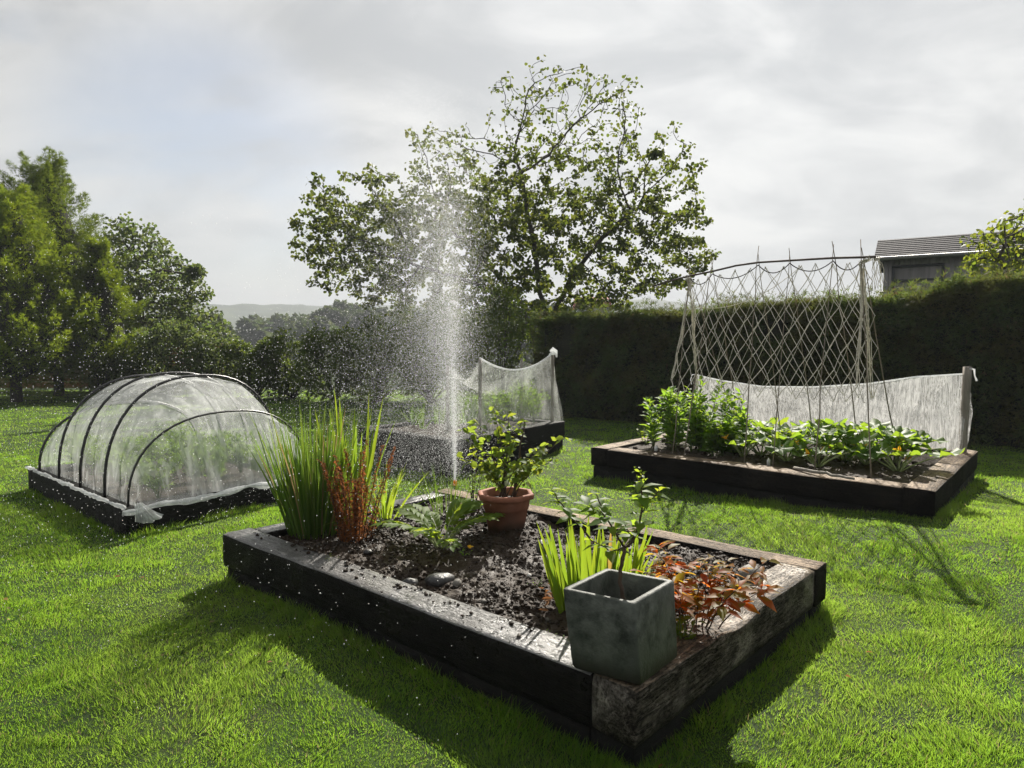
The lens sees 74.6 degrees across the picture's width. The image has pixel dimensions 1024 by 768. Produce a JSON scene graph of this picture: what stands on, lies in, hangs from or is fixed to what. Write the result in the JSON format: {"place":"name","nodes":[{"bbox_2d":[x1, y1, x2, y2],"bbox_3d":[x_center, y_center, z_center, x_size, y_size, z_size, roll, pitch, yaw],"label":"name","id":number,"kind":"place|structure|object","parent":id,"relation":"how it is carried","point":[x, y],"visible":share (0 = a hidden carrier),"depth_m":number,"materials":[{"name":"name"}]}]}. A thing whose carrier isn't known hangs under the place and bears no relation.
{"place":"outdoors","nodes":[
{"label":"outdoors","id":0,"kind":"place"},
{"bbox_2d":[0,298,1023,767],"bbox_3d":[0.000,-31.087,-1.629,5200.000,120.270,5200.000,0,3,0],"label":"ground","id":1,"kind":"structure","parent":0,"point":[234,314],"depth_m":3.50,"materials":[{"name":"plant"}]},
{"bbox_2d":[0,182,101,402],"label":"golden cypress","id":2,"kind":"object","parent":1,"relation":"on","point":[21,314],"visible":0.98,"depth_m":18.97,"materials":[{"name":"green plant"}]},
{"bbox_2d":[0,145,158,397],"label":"golden cypress","id":3,"kind":"object","parent":1,"relation":"on","point":[45,187],"visible":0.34,"depth_m":21.37,"materials":[{"name":"green plant"}]},
{"bbox_2d":[55,232,154,398],"bbox_3d":[-12.759,-2.033,20.835,2.946,5.379,2.895,0,3,0],"label":"golden cypress","id":4,"kind":"object","parent":1,"relation":"on","point":[107,317],"visible":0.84,"depth_m":20.52,"materials":[{"name":"green plant"}]},
{"bbox_2d":[0,339,229,390],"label":"hedge","id":5,"kind":"object","parent":1,"relation":"on","point":[86,385],"visible":0.02,"depth_m":24.53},
{"bbox_2d":[86,349,178,398],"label":"shrub","id":6,"kind":"object","parent":1,"relation":"on","point":[112,375],"visible":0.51,"depth_m":20.85,"materials":[{"name":"green plant"}]},
{"bbox_2d":[28,446,287,535],"bbox_3d":[-3.718,1.091,7.320,3.265,0.319,2.042,3,4,42],"label":"raised bed","id":7,"kind":"object","parent":1,"relation":"on","point":[94,508],"visible":0.39,"depth_m":6.23,"materials":[{"name":"wood"}]},
{"bbox_2d":[62,454,274,502],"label":"soil","id":8,"kind":"structure","parent":7,"relation":"in","point":[183,483],"depth_m":6.98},
{"bbox_2d":[57,427,99,469],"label":"carrot plant","id":9,"kind":"object","parent":8,"relation":"on","point":[73,458],"visible":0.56,"depth_m":7.51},
{"bbox_2d":[71,433,109,474],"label":"carrot plant","id":10,"kind":"object","parent":8,"relation":"on","point":[95,440],"visible":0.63,"depth_m":7.30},
{"bbox_2d":[84,442,122,478],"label":"carrot plant","id":11,"kind":"object","parent":8,"relation":"on","point":[100,455],"visible":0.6,"depth_m":7.00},
{"bbox_2d":[97,449,139,485],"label":"carrot plant","id":12,"kind":"object","parent":8,"relation":"on","point":[118,468],"visible":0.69,"depth_m":6.71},
{"bbox_2d":[112,435,144,461],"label":"carrot plant","id":13,"kind":"object","parent":8,"relation":"on","point":[123,443],"visible":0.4,"depth_m":8.02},
{"bbox_2d":[112,450,159,490],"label":"carrot plant","id":14,"kind":"object","parent":8,"relation":"on","point":[130,462],"visible":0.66,"depth_m":6.41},
{"bbox_2d":[124,435,161,463],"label":"carrot plant","id":15,"kind":"object","parent":8,"relation":"on","point":[136,448],"visible":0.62,"depth_m":7.80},
{"bbox_2d":[130,455,181,497],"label":"carrot plant","id":16,"kind":"object","parent":8,"relation":"on","point":[159,479],"visible":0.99,"depth_m":6.12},
{"bbox_2d":[137,430,176,468],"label":"carrot plant","id":17,"kind":"object","parent":8,"relation":"on","point":[149,449],"visible":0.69,"depth_m":7.51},
{"bbox_2d":[155,440,191,475],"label":"carrot plant","id":18,"kind":"object","parent":8,"relation":"on","point":[174,454],"visible":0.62,"depth_m":7.20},
{"bbox_2d":[158,418,191,453],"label":"carrot plant","id":19,"kind":"object","parent":8,"relation":"on","point":[171,432],"visible":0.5,"depth_m":8.52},
{"bbox_2d":[170,424,203,452],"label":"carrot plant","id":20,"kind":"object","parent":8,"relation":"on","point":[185,441],"visible":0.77,"depth_m":8.30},
{"bbox_2d":[168,444,215,481],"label":"carrot plant","id":21,"kind":"object","parent":8,"relation":"on","point":[193,466],"visible":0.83,"depth_m":6.91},
{"bbox_2d":[183,432,219,457],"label":"carrot plant","id":22,"kind":"object","parent":8,"relation":"on","point":[199,441],"visible":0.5,"depth_m":8.00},
{"bbox_2d":[190,439,235,486],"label":"carrot plant","id":23,"kind":"object","parent":8,"relation":"on","point":[212,466],"visible":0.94,"depth_m":6.62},
{"bbox_2d":[197,429,236,466],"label":"carrot plant","id":24,"kind":"object","parent":8,"relation":"on","point":[218,438],"visible":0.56,"depth_m":7.71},
{"bbox_2d":[220,428,254,472],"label":"carrot plant","id":25,"kind":"object","parent":8,"relation":"on","point":[240,453],"visible":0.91,"depth_m":7.40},
{"bbox_2d":[242,442,277,477],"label":"carrot plant","id":26,"kind":"object","parent":8,"relation":"on","point":[259,461],"visible":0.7,"depth_m":7.10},
{"bbox_2d":[38,372,300,506],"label":"hoop tunnel","id":27,"kind":"structure","parent":7,"relation":"on","point":[142,376],"depth_m":6.85,"materials":[{"name":"plastic"}]},
{"bbox_2d":[25,376,312,522],"bbox_3d":[-3.712,0.476,7.191,3.385,1.148,2.090,2,4,39],"label":"insect net","id":28,"kind":"object","parent":27,"relation":"on","point":[148,517],"visible":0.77,"depth_m":6.11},
{"bbox_2d":[96,211,230,362],"bbox_3d":[-13.003,-2.919,24.957,4.292,6.927,4.082,3,4,42],"label":"ash tree","id":29,"kind":"object","parent":1,"relation":"on","point":[187,275],"visible":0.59,"depth_m":24.50,"materials":[{"name":"green plant"}]},
{"bbox_2d":[115,315,221,397],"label":"shrub","id":30,"kind":"object","parent":1,"relation":"on","point":[177,337],"visible":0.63,"depth_m":20.92,"materials":[{"name":"green plant"}]},
{"bbox_2d":[163,324,257,397],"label":"shrub","id":31,"kind":"object","parent":1,"relation":"on","point":[197,344],"visible":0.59,"depth_m":21.03,"materials":[{"name":"green plant"}]},
{"bbox_2d":[218,333,290,398],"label":"shrub","id":32,"kind":"object","parent":1,"relation":"on","point":[252,357],"visible":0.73,"depth_m":20.67,"materials":[{"name":"green plant"}]},
{"bbox_2d":[0,66,551,749],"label":"water spray","id":33,"kind":"object","parent":1,"relation":"on","point":[456,346],"visible":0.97,"depth_m":6.39,"materials":[{"name":"liquid"}]},
{"bbox_2d":[258,327,328,399],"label":"shrub","id":34,"kind":"object","parent":1,"relation":"on","point":[278,350],"visible":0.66,"depth_m":20.43,"materials":[{"name":"green plant"}]},
{"bbox_2d":[284,321,371,401],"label":"shrub","id":35,"kind":"object","parent":1,"relation":"on","point":[316,357],"visible":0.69,"depth_m":19.43,"materials":[{"name":"green plant"}]},
{"bbox_2d":[322,312,429,404],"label":"shrub","id":36,"kind":"object","parent":1,"relation":"on","point":[365,362],"visible":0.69,"depth_m":19.08,"materials":[{"name":"green plant"}]},
{"bbox_2d":[128,299,687,369],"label":"woodland","id":37,"kind":"object","parent":1,"relation":"on","point":[256,334],"visible":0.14,"depth_m":142.77,"materials":[{"name":"green plant"}]},
{"bbox_2d":[370,291,493,402],"bbox_3d":[-2.313,-1.046,18.922,3.365,3.225,3.029,2,4,36],"label":"shrub","id":38,"kind":"object","parent":1,"relation":"on","point":[404,329],"visible":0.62,"depth_m":18.52,"materials":[{"name":"green plant"}]},
{"bbox_2d":[358,413,564,477],"bbox_3d":[-0.675,0.851,9.803,1.961,0.539,2.972,2,4,35],"label":"raised bed","id":39,"kind":"object","parent":1,"relation":"on","point":[539,432],"visible":0.48,"depth_m":8.77,"materials":[{"name":"wood"}]},
{"bbox_2d":[385,417,537,437],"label":"soil","id":40,"kind":"structure","parent":39,"relation":"in","point":[492,426],"depth_m":9.61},
{"bbox_2d":[412,403,443,428],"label":"corn seedling","id":41,"kind":"object","parent":40,"relation":"on","point":[422,421],"visible":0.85,"depth_m":9.65,"materials":[{"name":"green plant"}]},
{"bbox_2d":[446,365,449,432],"bbox_3d":[-0.868,0.212,9.081,0.047,0.927,0.047,1,3,22],"label":"net post","id":42,"kind":"object","parent":40,"relation":"on","point":[447,398],"visible":0.65,"depth_m":9.06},
{"bbox_2d":[455,391,490,433],"bbox_3d":[-0.563,0.379,9.007,0.497,0.639,0.594,2,4,36],"label":"leafy crop","id":43,"kind":"object","parent":40,"relation":"on","point":[471,415],"visible":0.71,"depth_m":8.98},
{"bbox_2d":[478,358,481,433],"bbox_3d":[-0.411,0.185,8.640,0.049,1.027,0.049,-1,3,-22],"label":"net post","id":44,"kind":"object","parent":40,"relation":"on","point":[480,391],"visible":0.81,"depth_m":8.62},
{"bbox_2d":[480,347,557,370],"bbox_3d":[-0.263,0.042,9.353,0.870,1.117,2.787,2,4,34],"label":"rope","id":45,"kind":"object","parent":44,"relation":"attached to","point":[553,351],"visible":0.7,"depth_m":9.54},
{"bbox_2d":[468,390,505,430],"bbox_3d":[-0.357,0.370,9.275,0.503,0.608,0.536,2,3,30],"label":"leafy crop","id":46,"kind":"object","parent":40,"relation":"on","point":[487,411],"visible":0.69,"depth_m":9.28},
{"bbox_2d":[484,388,516,427],"bbox_3d":[-0.172,0.335,9.635,0.512,0.625,0.530,0,3,0],"label":"leafy crop","id":47,"kind":"object","parent":40,"relation":"on","point":[503,412],"visible":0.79,"depth_m":9.62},
{"bbox_2d":[509,378,537,424],"bbox_3d":[0.166,0.271,9.896,0.532,0.754,0.549,0,3,0],"label":"leafy crop","id":48,"kind":"object","parent":40,"relation":"on","point":[519,409],"visible":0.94,"depth_m":9.90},
{"bbox_2d":[518,386,549,422],"bbox_3d":[0.334,0.311,10.210,0.564,0.606,0.518,2,4,32],"label":"leafy crop","id":49,"kind":"object","parent":40,"relation":"on","point":[533,409],"visible":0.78,"depth_m":10.16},
{"bbox_2d":[551,355,553,421],"bbox_3d":[0.608,0.080,10.098,0.051,1.083,0.051,-1,3,-22],"label":"net post","id":50,"kind":"object","parent":40,"relation":"on","point":[552,388],"visible":0.89,"depth_m":10.08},
{"bbox_2d":[425,278,546,405],"bbox_3d":[-0.663,-1.150,18.252,3.534,3.569,3.364,-2,4,-37],"label":"shrub","id":51,"kind":"object","parent":1,"relation":"on","point":[503,304],"visible":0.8,"depth_m":17.83,"materials":[{"name":"green plant"}]},
{"bbox_2d":[287,55,721,391],"bbox_3d":[-0.362,-5.004,22.688,14.514,11.394,6.304,0,3,0],"label":"garden tree","id":52,"kind":"object","parent":1,"relation":"on","point":[514,220],"visible":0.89,"depth_m":22.02,"materials":[{"name":"green plant"}]},
{"bbox_2d":[223,488,826,767],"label":"raised bed","id":53,"kind":"object","parent":1,"relation":"on","point":[538,670],"visible":0.56,"depth_m":3.13,"materials":[{"name":"wood"}]},
{"bbox_2d":[253,532,559,638],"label":"soil crumbs","id":54,"kind":"object","parent":53,"relation":"on","point":[398,586],"visible":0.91,"depth_m":3.50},
{"bbox_2d":[277,496,774,638],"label":"soil","id":55,"kind":"structure","parent":53,"relation":"in","point":[495,569],"depth_m":4.04,"materials":[{"name":"soil"}]},
{"bbox_2d":[244,401,378,540],"bbox_3d":[-1.368,0.571,4.749,0.940,0.987,0.954,-2,4,-38],"label":"reed clump","id":56,"kind":"object","parent":55,"relation":"on","point":[309,491],"visible":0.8,"depth_m":4.63,"materials":[{"name":"green plant"}]},
{"bbox_2d":[315,390,395,524],"bbox_3d":[-1.121,0.519,4.915,0.471,1.033,0.717,-3,4,-45],"label":"flag iris","id":57,"kind":"object","parent":55,"relation":"on","point":[369,459],"visible":0.32,"depth_m":4.78,"materials":[{"name":"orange plant"}]},
{"bbox_2d":[316,440,395,543],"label":"dock plant","id":58,"kind":"object","parent":55,"relation":"on","point":[357,530],"visible":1,"depth_m":4.42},
{"bbox_2d":[321,462,429,526],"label":"crocosmia clump","id":59,"kind":"object","parent":55,"relation":"on","point":[387,503],"visible":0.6,"depth_m":4.97,"materials":[{"name":"green plant"}]},
{"bbox_2d":[370,498,505,551],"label":"artichoke plant","id":60,"kind":"object","parent":55,"relation":"on","point":[457,510],"visible":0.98,"depth_m":4.37,"materials":[{"name":"green plant"}]},
{"bbox_2d":[424,573,454,587],"bbox_3d":[-0.393,1.077,3.707,0.157,0.073,0.125,-3,4,-42],"label":"stone","id":61,"kind":"object","parent":55,"relation":"on","point":[432,579],"visible":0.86,"depth_m":3.66,"materials":[{"name":"stone"}]},
{"bbox_2d":[405,462,477,512],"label":"grass tuft","id":62,"kind":"object","parent":55,"relation":"on","point":[441,502],"visible":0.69,"depth_m":5.32,"materials":[{"name":"green plant"}]},
{"bbox_2d":[467,458,491,515],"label":"weed clump","id":63,"kind":"object","parent":55,"relation":"on","point":[473,485],"visible":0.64,"depth_m":5.08,"materials":[{"name":"green plant"}]},
{"bbox_2d":[478,487,533,534],"bbox_3d":[-0.045,0.909,4.739,0.381,0.297,0.381,0,3,-7],"label":"plant pot","id":64,"kind":"object","parent":55,"relation":"on","point":[514,509],"visible":0.8,"depth_m":4.62,"materials":[{"name":"ceramic"}]},
{"bbox_2d":[457,406,571,496],"bbox_3d":[0.016,0.489,4.694,0.822,0.665,0.384,0,3,0],"label":"potted shrub","id":65,"kind":"object","parent":64,"relation":"on","point":[517,467],"visible":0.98,"depth_m":4.70,"materials":[{"name":"green plant"}]},
{"bbox_2d":[537,512,659,613],"bbox_3d":[0.407,0.900,3.309,0.565,0.493,0.543,2,4,39],"label":"iris clump","id":66,"kind":"object","parent":55,"relation":"on","point":[584,566],"visible":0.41,"depth_m":3.32,"materials":[{"name":"green plant"}]},
{"bbox_2d":[675,614,706,639],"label":"leafy seedling","id":67,"kind":"object","parent":55,"relation":"on","point":[679,627],"visible":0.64,"depth_m":2.90,"materials":[{"name":"green plant"}]},
{"bbox_2d":[629,540,782,631],"bbox_3d":[0.831,0.954,2.986,0.664,0.400,0.570,2,4,38],"label":"peony plant","id":68,"kind":"object","parent":55,"relation":"on","point":[718,597],"visible":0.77,"depth_m":2.95,"materials":[{"name":"orange plant"}]},
{"bbox_2d":[738,564,762,582],"bbox_3d":[1.301,1.045,3.657,0.130,0.119,0.169,2,4,37],"label":"stone","id":69,"kind":"object","parent":55,"relation":"on","point":[745,574],"visible":0.45,"depth_m":3.61,"materials":[{"name":"stone"}]},
{"bbox_2d":[563,569,676,684],"bbox_3d":[0.430,0.944,2.643,0.306,0.315,0.371,3,4,40],"label":"square planter","id":70,"kind":"object","parent":53,"relation":"on","point":[631,638],"visible":1,"depth_m":2.54,"materials":[{"name":"concrete"}]},
{"bbox_2d":[536,466,670,599],"bbox_3d":[0.363,0.617,2.674,0.504,0.590,0.318,-1,3,-21],"label":"planter shrub","id":71,"kind":"object","parent":70,"relation":"on","point":[642,501],"visible":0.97,"depth_m":2.63,"materials":[{"name":"green plant"}]},
{"bbox_2d":[523,260,1023,449],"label":"conifer hedge","id":72,"kind":"object","parent":1,"relation":"on","point":[618,365],"visible":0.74,"depth_m":11.99,"materials":[{"name":"plant"}]},
{"bbox_2d":[591,431,977,518],"bbox_3d":[3.205,0.991,7.987,3.796,0.451,2.963,3,4,44],"label":"raised bed","id":73,"kind":"object","parent":1,"relation":"on","point":[930,491],"visible":0.57,"depth_m":6.67,"materials":[{"name":"wood"}]},
{"bbox_2d":[625,435,944,483],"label":"soil","id":74,"kind":"structure","parent":73,"relation":"in","point":[855,467],"depth_m":7.21,"materials":[{"name":"soil"}]},
{"bbox_2d":[639,390,667,445],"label":"broad bean plant","id":75,"kind":"object","parent":74,"relation":"on","point":[653,430],"visible":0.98,"depth_m":8.22,"materials":[{"name":"green plant"}]},
{"bbox_2d":[657,386,686,447],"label":"broad bean plant","id":76,"kind":"object","parent":74,"relation":"on","point":[671,391],"visible":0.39,"depth_m":8.23,"materials":[{"name":"green plant"}]},
{"bbox_2d":[660,392,688,450],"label":"broad bean plant","id":77,"kind":"object","parent":74,"relation":"on","point":[668,429],"visible":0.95,"depth_m":8.07,"materials":[{"name":"green plant"}]},
{"bbox_2d":[659,385,691,445],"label":"broad bean plant","id":78,"kind":"object","parent":74,"relation":"on","point":[687,395],"visible":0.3,"depth_m":8.44,"materials":[{"name":"green plant"}]},
{"bbox_2d":[679,397,704,451],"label":"broad bean plant","id":79,"kind":"object","parent":74,"relation":"on","point":[691,440],"visible":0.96,"depth_m":7.88,"materials":[{"name":"green plant"}]},
{"bbox_2d":[686,375,713,446],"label":"broad bean plant","id":80,"kind":"object","parent":74,"relation":"on","point":[704,399],"visible":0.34,"depth_m":8.09,"materials":[{"name":"green plant"}]},
{"bbox_2d":[688,404,712,451],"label":"broad bean plant","id":81,"kind":"object","parent":74,"relation":"on","point":[704,409],"visible":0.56,"depth_m":7.88,"materials":[{"name":"green plant"}]},
{"bbox_2d":[689,380,726,431],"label":"broad bean plant","id":82,"kind":"object","parent":74,"relation":"on","point":[715,407],"visible":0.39,"depth_m":8.55,"materials":[{"name":"green plant"}]},
{"bbox_2d":[697,409,724,456],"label":"broad bean plant","id":83,"kind":"object","parent":74,"relation":"on","point":[708,431],"visible":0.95,"depth_m":7.67,"materials":[{"name":"green plant"}]},
{"bbox_2d":[707,411,737,455],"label":"broad bean plant","id":84,"kind":"object","parent":74,"relation":"on","point":[719,440],"visible":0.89,"depth_m":7.61,"materials":[{"name":"green plant"}]},
{"bbox_2d":[711,388,739,424],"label":"broad bean plant","id":85,"kind":"object","parent":74,"relation":"on","point":[724,408],"visible":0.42,"depth_m":8.10,"materials":[{"name":"green plant"}]},
{"bbox_2d":[722,415,744,455],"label":"broad bean plant","id":86,"kind":"object","parent":74,"relation":"on","point":[733,451],"visible":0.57,"depth_m":7.64,"materials":[{"name":"green plant"}]},
{"bbox_2d":[719,387,748,430],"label":"broad bean plant","id":87,"kind":"object","parent":74,"relation":"on","point":[737,399],"visible":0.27,"depth_m":8.34,"materials":[{"name":"green plant"}]},
{"bbox_2d":[713,421,774,456],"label":"courgette plant","id":88,"kind":"object","parent":74,"relation":"on","point":[733,442],"visible":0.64,"depth_m":7.52,"materials":[{"name":"green plant"}]},
{"bbox_2d":[732,406,755,448],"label":"broad bean plant","id":89,"kind":"object","parent":74,"relation":"on","point":[742,421],"visible":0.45,"depth_m":7.83,"materials":[{"name":"green plant"}]},
{"bbox_2d":[737,422,803,456],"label":"courgette plant","id":90,"kind":"object","parent":74,"relation":"on","point":[785,425],"visible":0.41,"depth_m":7.46,"materials":[{"name":"green plant"}]},
{"bbox_2d":[652,239,897,478],"bbox_3d":[2.859,-0.381,7.775,2.938,2.451,1.630,3,4,44],"label":"bean trellis","id":91,"kind":"object","parent":74,"relation":"on","point":[825,258],"visible":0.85,"depth_m":7.42,"materials":[{"name":"brown wood"}]},
{"bbox_2d":[671,255,886,402],"bbox_3d":[2.965,-0.613,7.694,2.304,1.529,0.804,3,4,45],"label":"bean net","id":92,"kind":"object","parent":91,"relation":"hanging from","point":[860,299],"visible":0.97,"depth_m":7.52,"materials":[{"name":"fabric"}]},
{"bbox_2d":[744,427,826,460],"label":"courgette plant","id":93,"kind":"object","parent":74,"relation":"on","point":[785,448],"visible":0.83,"depth_m":7.01,"materials":[{"name":"green plant"}]},
{"bbox_2d":[751,417,839,451],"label":"courgette plant","id":94,"kind":"object","parent":74,"relation":"on","point":[821,427],"visible":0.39,"depth_m":7.68,"materials":[{"name":"green plant"}]},
{"bbox_2d":[749,417,844,448],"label":"courgette plant","id":95,"kind":"object","parent":74,"relation":"on","point":[783,420],"visible":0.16,"depth_m":8.21,"materials":[{"name":"green plant"}]},
{"bbox_2d":[762,426,862,460],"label":"courgette plant","id":96,"kind":"object","parent":74,"relation":"on","point":[827,441],"visible":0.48,"depth_m":7.06,"materials":[{"name":"green plant"}]},
{"bbox_2d":[779,430,863,467],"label":"courgette plant","id":97,"kind":"object","parent":74,"relation":"on","point":[841,449],"visible":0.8,"depth_m":6.93,"materials":[{"name":"green plant"}]},
{"bbox_2d":[804,418,906,461],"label":"courgette plant","id":98,"kind":"object","parent":74,"relation":"on","point":[888,440],"visible":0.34,"depth_m":7.14,"materials":[{"name":"green plant"}]},
{"bbox_2d":[819,426,921,464],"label":"courgette plant","id":99,"kind":"object","parent":74,"relation":"on","point":[860,445],"visible":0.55,"depth_m":6.86,"materials":[{"name":"green plant"}]},
{"bbox_2d":[821,418,928,458],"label":"courgette plant","id":100,"kind":"object","parent":74,"relation":"on","point":[874,422],"visible":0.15,"depth_m":7.54,"materials":[{"name":"green plant"}]},
{"bbox_2d":[838,422,947,462],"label":"courgette plant","id":101,"kind":"object","parent":74,"relation":"on","point":[905,434],"visible":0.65,"depth_m":6.80,"materials":[{"name":"green plant"}]},
{"bbox_2d":[844,438,964,471],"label":"courgette plant","id":102,"kind":"object","parent":74,"relation":"on","point":[917,453],"visible":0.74,"depth_m":6.63,"materials":[{"name":"green plant"}]},
{"bbox_2d":[793,466,854,479],"bbox_3d":[2.909,0.838,6.296,0.042,0.056,0.719,-1,3,-20],"label":"stick","id":103,"kind":"object","parent":73,"relation":"on","point":[819,472],"visible":1,"depth_m":6.29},
{"bbox_2d":[958,367,971,452],"bbox_3d":[5.174,0.325,7.684,0.096,1.046,0.068,0,3,0],"label":"stake","id":104,"kind":"object","parent":73,"relation":"on","point":[965,394],"visible":0.9,"depth_m":7.66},
{"bbox_2d":[690,368,977,450],"bbox_3d":[3.993,0.232,8.899,0.396,0.966,3.606,-3,4,-43],"label":"fleece sheet","id":105,"kind":"object","parent":104,"relation":"attached to","point":[916,379],"visible":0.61,"depth_m":8.31,"materials":[{"name":"fabric"}]},
{"bbox_2d":[874,230,1023,296],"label":"shed","id":106,"kind":"structure","parent":1,"relation":"on","point":[904,260],"depth_m":20.07,"materials":[{"name":"grey wood"}]},
{"bbox_2d":[891,263,944,293],"bbox_3d":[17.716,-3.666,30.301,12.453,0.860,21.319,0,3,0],"label":"window","id":107,"kind":"structure","parent":106,"relation":"in","point":[935,264],"depth_m":20.03,"materials":[{"name":"grey glass"}]},
{"bbox_2d":[959,208,1023,280],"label":"hazel tree","id":108,"kind":"object","parent":1,"relation":"on","point":[992,255],"visible":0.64,"depth_m":14.33,"materials":[{"name":"green plant"}]},
{"bbox_2d":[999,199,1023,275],"bbox_3d":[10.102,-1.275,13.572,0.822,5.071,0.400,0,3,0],"label":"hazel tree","id":109,"kind":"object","parent":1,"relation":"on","point":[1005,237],"visible":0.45,"depth_m":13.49,"materials":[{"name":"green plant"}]},
{"bbox_2d":[0,0,1023,308],"label":"sky","id":110,"kind":"structure","parent":0,"point":[816,123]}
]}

